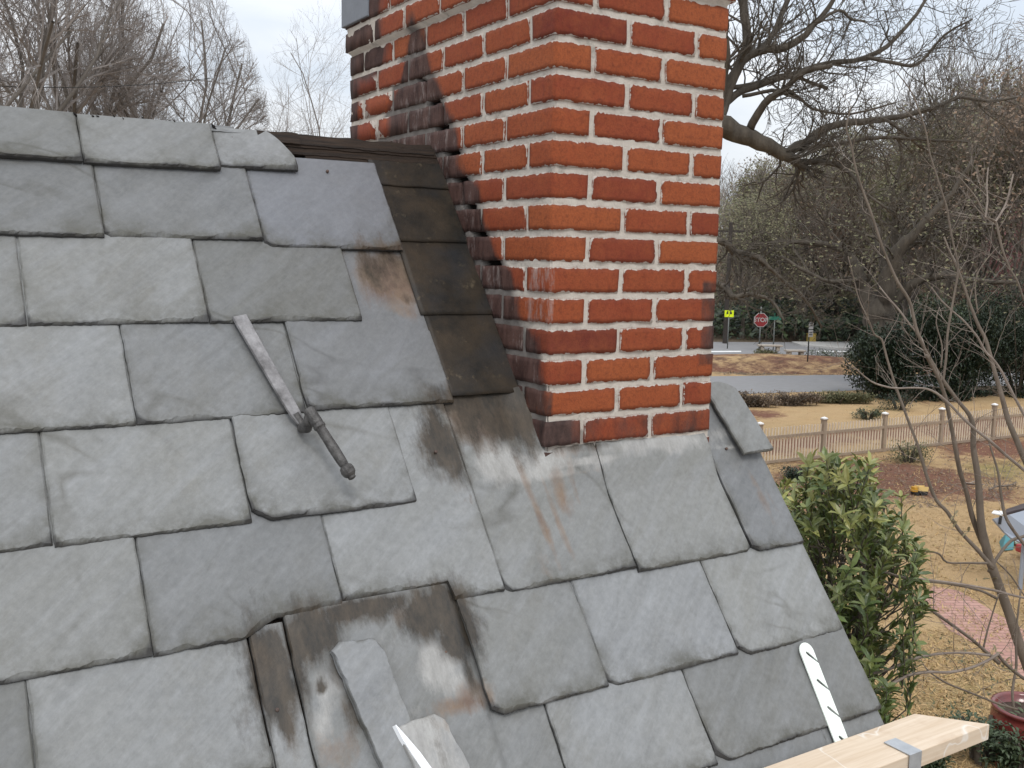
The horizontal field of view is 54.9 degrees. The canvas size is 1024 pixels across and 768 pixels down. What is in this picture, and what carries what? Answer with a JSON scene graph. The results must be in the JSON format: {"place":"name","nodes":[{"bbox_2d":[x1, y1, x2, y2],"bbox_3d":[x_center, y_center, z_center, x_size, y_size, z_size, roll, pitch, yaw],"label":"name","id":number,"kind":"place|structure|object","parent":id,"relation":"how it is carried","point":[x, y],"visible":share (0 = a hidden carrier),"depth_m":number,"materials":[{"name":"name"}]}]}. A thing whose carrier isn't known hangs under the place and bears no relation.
{"place":"outdoors","nodes":[
{"label":"outdoors","id":0,"kind":"place"},
{"bbox_2d":[0,78,210,87],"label":"overhead wire","id":1,"kind":"object","parent":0,"point":[108,86],"visible":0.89,"depth_m":44.53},
{"bbox_2d":[0,0,1023,233],"label":"sky","id":2,"kind":"structure","parent":0,"point":[262,22],"materials":[{"name":"white"}]},
{"bbox_2d":[711,342,935,357],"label":"road","id":3,"kind":"structure","parent":0,"point":[746,347],"depth_m":59.62,"materials":[{"name":"grey asphalt"}]},
{"bbox_2d":[711,351,740,351],"bbox_3d":[-1.239,-1.685,53.044,30.455,0.001,0.686,-1,7,-15],"label":"road marking","id":4,"kind":"object","parent":3,"relation":"on","point":[725,351],"visible":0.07,"depth_m":56.76,"materials":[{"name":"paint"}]},
{"bbox_2d":[806,333,816,341],"bbox_3d":[19.566,-2.993,64.485,0.560,0.630,0.440,1,7,0],"label":"utility box","id":5,"kind":"object","parent":3,"relation":"on","point":[812,338],"visible":0.49,"depth_m":64.30,"materials":[{"name":"yellow metal"}]},
{"bbox_2d":[792,342,903,349],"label":"sidewalk","id":6,"kind":"structure","parent":0,"point":[835,345],"depth_m":61.73,"materials":[{"name":"concrete"}]},
{"bbox_2d":[710,371,1023,393],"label":"street","id":7,"kind":"structure","parent":0,"point":[790,383],"depth_m":42.38,"materials":[{"name":"grey asphalt"}]},
{"bbox_2d":[712,242,1023,767],"bbox_3d":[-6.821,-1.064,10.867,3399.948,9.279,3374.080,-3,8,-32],"label":"ground","id":8,"kind":"structure","parent":0,"point":[834,411],"depth_m":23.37,"materials":[{"name":"plant"}]},
{"bbox_2d":[0,0,79,110],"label":"bare tree","id":9,"kind":"object","parent":8,"relation":"on","point":[26,100],"visible":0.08,"depth_m":60.70,"materials":[{"name":"brown plant"}]},
{"bbox_2d":[0,0,83,105],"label":"bare tree","id":10,"kind":"object","parent":8,"relation":"on","point":[22,88],"visible":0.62,"depth_m":43.68,"materials":[{"name":"brown plant"}]},
{"bbox_2d":[0,0,151,115],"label":"bare tree","id":11,"kind":"object","parent":8,"relation":"on","point":[35,101],"visible":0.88,"depth_m":44.43,"materials":[{"name":"brown plant"}]},
{"bbox_2d":[0,0,188,120],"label":"bare tree","id":12,"kind":"object","parent":8,"relation":"on","point":[86,99],"visible":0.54,"depth_m":49.04,"materials":[{"name":"brown plant"}]},
{"bbox_2d":[41,0,178,120],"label":"bare tree","id":13,"kind":"object","parent":8,"relation":"on","point":[116,68],"visible":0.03,"depth_m":71.53,"materials":[{"name":"brown plant"}]},
{"bbox_2d":[64,0,269,129],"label":"bare tree","id":14,"kind":"object","parent":8,"relation":"on","point":[221,100],"visible":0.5,"depth_m":52.81,"materials":[{"name":"brown plant"}]},
{"bbox_2d":[238,97,296,131],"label":"bare tree","id":15,"kind":"object","parent":8,"relation":"on","point":[279,114],"visible":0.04,"depth_m":79.58,"materials":[{"name":"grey plant"}]},
{"bbox_2d":[253,5,350,137],"bbox_3d":[-16.472,-13.029,60.544,18.937,20.649,11.253,4,8,19],"label":"bare tree","id":16,"kind":"object","parent":8,"relation":"on","point":[303,113],"visible":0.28,"depth_m":58.85,"materials":[{"name":"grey plant"}]},
{"bbox_2d":[0,0,883,767],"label":"house","id":17,"kind":"structure","parent":8,"relation":"on","point":[464,276],"depth_m":2.06,"materials":[{"name":"stone"}]},
{"bbox_2d":[232,314,355,479],"bbox_3d":[-0.433,0.021,1.935,0.325,0.301,0.040,6,9,34],"label":"slate ripper","id":18,"kind":"object","parent":17,"relation":"attached to","point":[312,417],"visible":1,"depth_m":1.94,"materials":[{"name":"metal"}]},
{"bbox_2d":[330,638,411,767],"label":"loose slate","id":19,"kind":"object","parent":17,"relation":"on","point":[363,668],"visible":0.98,"depth_m":1.72,"materials":[{"name":"grey stone"}]},
{"bbox_2d":[393,714,469,767],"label":"loose slate","id":20,"kind":"object","parent":17,"relation":"on","point":[428,741],"visible":1,"depth_m":1.71,"materials":[{"name":"grey stone"}]},
{"bbox_2d":[799,643,847,741],"bbox_3d":[0.723,0.784,2.129,0.043,0.364,0.295,-3,8,-28],"label":"roof bracket","id":21,"kind":"object","parent":17,"relation":"attached to","point":[825,700],"visible":0.89,"depth_m":2.18,"materials":[{"name":"white metal"}]},
{"bbox_2d":[764,714,988,767],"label":"wooden plank","id":22,"kind":"object","parent":21,"relation":"on","point":[915,741],"visible":1,"depth_m":2.12,"materials":[{"name":"wood"}]},
{"bbox_2d":[725,310,733,348],"bbox_3d":[12.863,-3.209,58.633,0.540,2.345,0.092,1,7,0],"label":"warning sign","id":23,"kind":"object","parent":8,"relation":"on","point":[728,313],"visible":0.85,"depth_m":58.49,"materials":[{"name":"yellow metal"}]},
{"bbox_2d":[718,222,744,343],"bbox_3d":[13.607,-6.296,62.232,1.804,7.702,0.304,1,7,-5],"label":"utility pole","id":24,"kind":"object","parent":8,"relation":"on","point":[726,306],"visible":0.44,"depth_m":62.14,"materials":[{"name":"brown wood"}]},
{"bbox_2d":[738,389,781,407],"bbox_3d":[8.363,0.533,34.929,2.377,0.712,1.113,2,7,9],"label":"hedge","id":25,"kind":"object","parent":8,"relation":"on","point":[750,400],"visible":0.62,"depth_m":34.86,"materials":[{"name":"brown plant"}]},
{"bbox_2d":[754,307,767,348],"bbox_3d":[14.437,-3.167,57.333,0.817,2.650,0.119,1,7,0],"label":"stop sign","id":26,"kind":"object","parent":8,"relation":"on","point":[761,321],"visible":0.97,"depth_m":57.22,"materials":[{"name":"red metal"}]},
{"bbox_2d":[719,152,805,226],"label":"woodland tree","id":27,"kind":"object","parent":8,"relation":"on","point":[750,159],"visible":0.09,"depth_m":95.06,"materials":[{"name":"brown plant"}]},
{"bbox_2d":[717,189,809,338],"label":"woodland tree","id":28,"kind":"object","parent":8,"relation":"on","point":[743,237],"visible":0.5,"depth_m":65.42,"materials":[{"name":"brown plant"}]},
{"bbox_2d":[753,348,782,353],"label":"garden plant","id":29,"kind":"object","parent":8,"relation":"on","point":[759,351],"visible":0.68,"depth_m":54.15,"materials":[{"name":"green plant"}]},
{"bbox_2d":[769,313,780,349],"bbox_3d":[15.525,-3.080,58.410,0.616,2.255,0.426,-3,8,-32],"label":"street name sign","id":30,"kind":"object","parent":8,"relation":"on","point":[774,317],"visible":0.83,"depth_m":58.30,"materials":[{"name":"green metal"}]},
{"bbox_2d":[718,155,847,333],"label":"woodland tree","id":31,"kind":"object","parent":8,"relation":"on","point":[753,188],"visible":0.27,"depth_m":69.87,"materials":[{"name":"brown plant"}]},
{"bbox_2d":[780,465,805,481],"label":"garden plant","id":32,"kind":"object","parent":8,"relation":"on","point":[792,473],"visible":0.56,"depth_m":22.97,"materials":[{"name":"green plant"}]},
{"bbox_2d":[752,134,838,296],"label":"woodland tree","id":33,"kind":"object","parent":8,"relation":"on","point":[787,170],"visible":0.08,"depth_m":86.06,"materials":[{"name":"brown plant"}]},
{"bbox_2d":[765,389,826,406],"bbox_3d":[10.176,0.536,35.517,1.314,0.667,2.164,-15,18,-66],"label":"hedge","id":34,"kind":"object","parent":8,"relation":"on","point":[791,400],"visible":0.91,"depth_m":35.42,"materials":[{"name":"brown plant"}]},
{"bbox_2d":[738,167,869,339],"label":"woodland tree","id":35,"kind":"object","parent":8,"relation":"on","point":[814,229],"visible":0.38,"depth_m":65.47,"materials":[{"name":"brown plant"}]},
{"bbox_2d":[807,322,813,361],"bbox_3d":[14.385,-1.805,47.641,0.220,2.368,0.085,1,7,0],"label":"parking sign","id":36,"kind":"object","parent":8,"relation":"on","point":[810,334],"visible":0.7,"depth_m":47.52,"materials":[{"name":"white metal"}]},
{"bbox_2d":[712,353,931,374],"bbox_3d":[13.293,-1.163,49.293,18.000,0.636,7.200,1,7,0],"label":"soil mound","id":37,"kind":"object","parent":8,"relation":"on","point":[775,363],"visible":0.34,"depth_m":47.17,"materials":[{"name":"brown soil"}]},
{"bbox_2d":[757,344,782,350],"bbox_3d":[14.210,-2.000,54.358,1.350,0.330,0.440,1,7,0],"label":"stone bench","id":38,"kind":"object","parent":37,"relation":"on","point":[777,347],"visible":0.98,"depth_m":54.17,"materials":[{"name":"beige stone"}]},
{"bbox_2d":[724,371,838,374],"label":"mound litter","id":39,"kind":"object","parent":37,"relation":"on","point":[766,374],"visible":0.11,"depth_m":45.65,"materials":[{"name":"brown plant"}]},
{"bbox_2d":[784,349,805,354],"bbox_3d":[14.270,-1.429,49.752,1.000,0.590,0.440,0,7,-7],"label":"stone bench","id":40,"kind":"object","parent":37,"relation":"on","point":[790,351],"visible":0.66,"depth_m":49.55,"materials":[{"name":"beige stone"}]},
{"bbox_2d":[805,348,854,357],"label":"garden plant","id":41,"kind":"object","parent":37,"relation":"on","point":[833,355],"visible":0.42,"depth_m":51.72,"materials":[{"name":"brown plant"}]},
{"bbox_2d":[787,118,876,175],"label":"woodland tree","id":42,"kind":"object","parent":8,"relation":"on","point":[835,139],"visible":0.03,"depth_m":99.56,"materials":[{"name":"brown plant"}]},
{"bbox_2d":[785,164,881,333],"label":"woodland tree","id":43,"kind":"object","parent":8,"relation":"on","point":[837,292],"visible":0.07,"depth_m":69.95,"materials":[{"name":"brown plant"}]},
{"bbox_2d":[810,389,877,403],"bbox_3d":[12.075,0.487,36.390,2.507,0.602,1.426,-2,8,-21],"label":"hedge","id":44,"kind":"object","parent":8,"relation":"on","point":[833,397],"visible":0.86,"depth_m":36.24,"materials":[{"name":"green plant"}]},
{"bbox_2d":[775,446,938,724],"bbox_3d":[1.644,2.369,5.122,1.368,4.201,0.982,-23,25,-73],"label":"laurel bush","id":45,"kind":"object","parent":8,"relation":"on","point":[863,591],"visible":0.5,"depth_m":4.77,"materials":[{"name":"green plant"}]},
{"bbox_2d":[795,103,935,328],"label":"woodland tree","id":46,"kind":"object","parent":8,"relation":"on","point":[831,171],"visible":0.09,"depth_m":66.90,"materials":[{"name":"brown plant"}]},
{"bbox_2d":[851,406,883,419],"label":"garden plant","id":47,"kind":"object","parent":8,"relation":"on","point":[876,413],"visible":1,"depth_m":32.57,"materials":[{"name":"green plant"}]},
{"bbox_2d":[713,290,1023,345],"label":"undergrowth","id":48,"kind":"object","parent":8,"relation":"on","point":[735,324],"visible":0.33,"depth_m":66.76,"materials":[{"name":"green plant"}]},
{"bbox_2d":[714,0,1023,349],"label":"oak tree","id":49,"kind":"object","parent":8,"relation":"on","point":[735,131],"visible":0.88,"depth_m":21.86,"materials":[{"name":"brown plant"}]},
{"bbox_2d":[714,228,1023,339],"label":"brushwood","id":50,"kind":"object","parent":8,"relation":"on","point":[922,289],"visible":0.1,"depth_m":72.70,"materials":[{"name":"brown plant"}]},
{"bbox_2d":[716,158,1023,317],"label":"thicket","id":51,"kind":"object","parent":8,"relation":"on","point":[723,188],"visible":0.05,"depth_m":76.98,"materials":[{"name":"brown plant"}]},
{"bbox_2d":[719,81,1023,367],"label":"oak tree","id":52,"kind":"object","parent":8,"relation":"on","point":[880,306],"visible":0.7,"depth_m":40.34,"materials":[{"name":"brown plant"}]},
{"bbox_2d":[841,316,929,401],"bbox_3d":[14.221,-0.980,37.814,3.202,3.368,2.383,1,7,-2],"label":"evergreen shrub","id":53,"kind":"object","parent":8,"relation":"on","point":[865,354],"visible":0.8,"depth_m":37.40,"materials":[{"name":"green plant"}]},
{"bbox_2d":[758,403,1023,463],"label":"picket fence","id":54,"kind":"object","parent":8,"relation":"on","point":[823,432],"visible":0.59,"depth_m":26.86,"materials":[{"name":"brown wood"}]},
{"bbox_2d":[874,392,916,410],"bbox_3d":[13.753,0.613,35.022,1.676,0.733,1.070,1,7,-1],"label":"garden plant","id":55,"kind":"object","parent":8,"relation":"on","point":[905,400],"visible":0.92,"depth_m":34.98,"materials":[{"name":"green plant"}]},
{"bbox_2d":[768,452,1023,507],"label":"leaf litter","id":56,"kind":"object","parent":8,"relation":"on","point":[897,497],"visible":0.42,"depth_m":23.20,"materials":[{"name":"brown plant"}]},
{"bbox_2d":[843,89,949,287],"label":"woodland tree","id":57,"kind":"object","parent":8,"relation":"on","point":[895,112],"visible":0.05,"depth_m":86.94,"materials":[{"name":"brown plant"}]},
{"bbox_2d":[819,143,987,345],"bbox_3d":[24.823,-8.623,61.587,10.906,13.345,11.055,4,8,21],"label":"woodland tree","id":58,"kind":"object","parent":8,"relation":"on","point":[905,306],"visible":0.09,"depth_m":61.98,"materials":[{"name":"brown plant"}]},
{"bbox_2d":[885,439,933,463],"bbox_3d":[10.276,1.751,25.589,1.266,0.679,0.832,0,7,-6],"label":"garden plant","id":59,"kind":"object","parent":8,"relation":"on","point":[904,457],"visible":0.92,"depth_m":25.50,"materials":[{"name":"green plant"}]},
{"bbox_2d":[809,71,1023,715],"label":"bare sapling","id":60,"kind":"object","parent":8,"relation":"on","point":[986,554],"visible":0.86,"depth_m":5.99,"materials":[{"name":"brown plant"}]},
{"bbox_2d":[910,485,928,495],"bbox_3d":[9.059,2.357,21.932,0.374,0.214,0.202,-1,7,-14],"label":"toy dump truck","id":61,"kind":"object","parent":8,"relation":"on","point":[917,492],"visible":0.91,"depth_m":21.87,"materials":[{"name":"yellow plastic"}]},
{"bbox_2d":[880,95,988,255],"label":"woodland tree","id":62,"kind":"object","parent":8,"relation":"on","point":[933,127],"depth_m":88.93,"materials":[{"name":"brown plant"}]},
{"bbox_2d":[848,119,1023,355],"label":"woodland tree","id":63,"kind":"object","parent":8,"relation":"on","point":[929,268],"visible":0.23,"depth_m":55.18,"materials":[{"name":"brown plant"}]},
{"bbox_2d":[921,756,955,767],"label":"garden plant","id":64,"kind":"object","parent":8,"relation":"on","point":[941,761],"visible":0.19,"depth_m":9.80,"materials":[{"name":"green plant"}]},
{"bbox_2d":[898,290,1007,401],"bbox_3d":[17.202,-1.438,38.218,4.182,4.334,3.047,1,7,0],"label":"evergreen shrub","id":65,"kind":"object","parent":8,"relation":"on","point":[970,362],"visible":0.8,"depth_m":37.94,"materials":[{"name":"green plant"}]},
{"bbox_2d":[887,17,1023,299],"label":"woodland tree","id":66,"kind":"object","parent":8,"relation":"on","point":[961,76],"visible":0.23,"depth_m":76.81,"materials":[{"name":"brown plant"}]},
{"bbox_2d":[888,50,1023,319],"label":"woodland tree","id":67,"kind":"object","parent":8,"relation":"on","point":[991,251],"visible":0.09,"depth_m":58.11,"materials":[{"name":"brown plant"}]},
{"bbox_2d":[896,55,1023,329],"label":"woodland tree","id":68,"kind":"object","parent":8,"relation":"on","point":[1011,129],"visible":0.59,"depth_m":51.70,"materials":[{"name":"brown plant"}]},
{"bbox_2d":[896,455,1023,721],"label":"grass patch","id":69,"kind":"object","parent":8,"relation":"on","point":[964,692],"visible":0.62,"depth_m":11.98,"materials":[{"name":"beige plant"}]},
{"bbox_2d":[908,288,1023,368],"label":"evergreen shrub","id":70,"kind":"object","parent":8,"relation":"on","point":[961,313],"visible":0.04,"depth_m":50.67,"materials":[{"name":"green plant"}]},
{"bbox_2d":[932,38,1023,272],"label":"woodland tree","id":71,"kind":"object","parent":8,"relation":"on","point":[964,90],"visible":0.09,"depth_m":73.52,"materials":[{"name":"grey plant"}]},
{"bbox_2d":[941,706,1022,767],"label":"garden plant","id":72,"kind":"object","parent":8,"relation":"on","point":[989,744],"visible":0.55,"depth_m":9.97,"materials":[{"name":"green plant"}]},
{"bbox_2d":[946,14,1023,251],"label":"woodland tree","id":73,"kind":"object","parent":8,"relation":"on","point":[1020,249],"visible":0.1,"depth_m":56.49,"materials":[{"name":"brown plant"}]},
{"bbox_2d":[951,271,1023,398],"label":"evergreen shrub","id":74,"kind":"object","parent":8,"relation":"on","point":[1006,357],"visible":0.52,"depth_m":39.36,"materials":[{"name":"green plant"}]},
{"bbox_2d":[966,472,1014,484],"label":"fallen branch","id":75,"kind":"object","parent":8,"relation":"on","point":[970,483],"visible":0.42,"depth_m":23.08,"materials":[{"name":"brown wood"}]},
{"bbox_2d":[973,208,1023,317],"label":"thicket","id":76,"kind":"object","parent":8,"relation":"on","point":[1011,266],"visible":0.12,"depth_m":65.56,"materials":[{"name":"brown plant"}]},
{"bbox_2d":[988,465,1018,490],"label":"fallen branch","id":77,"kind":"object","parent":8,"relation":"on","point":[1007,486],"visible":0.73,"depth_m":22.45,"materials":[{"name":"brown wood"}]},
{"bbox_2d":[990,691,1023,749],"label":"flower pot","id":78,"kind":"object","parent":8,"relation":"on","point":[1015,719],"visible":0.7,"depth_m":10.22,"materials":[{"name":"ceramic"}]},
{"bbox_2d":[990,730,1023,767],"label":"garden plant","id":79,"kind":"object","parent":8,"relation":"on","point":[1019,752],"visible":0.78,"depth_m":9.84,"materials":[{"name":"green plant"}]},
{"bbox_2d":[992,503,1023,588],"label":"play table","id":80,"kind":"object","parent":8,"relation":"on","point":[1016,517],"visible":0.77,"depth_m":15.47,"materials":[{"name":"grey plastic"}]},
{"bbox_2d":[999,535,1019,550],"bbox_3d":[9.372,2.892,18.093,1.366,0.494,0.715,0,7,-9],"label":"toy bin","id":81,"kind":"object","parent":8,"relation":"on","point":[1005,539],"visible":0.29,"depth_m":17.90,"materials":[{"name":"teal plastic"}]},
{"bbox_2d":[1015,544,1021,552],"bbox_3d":[9.354,2.940,17.252,0.950,0.238,0.440,-1,7,-14],"label":"toy wagon","id":82,"kind":"object","parent":8,"relation":"on","point":[1017,549],"visible":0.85,"depth_m":17.26,"materials":[{"name":"red plastic"}]},
{"bbox_2d":[926,586,1023,675],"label":"brick path","id":83,"kind":"structure","parent":0,"point":[998,643],"depth_m":14.11,"materials":[{"name":"red brick"}]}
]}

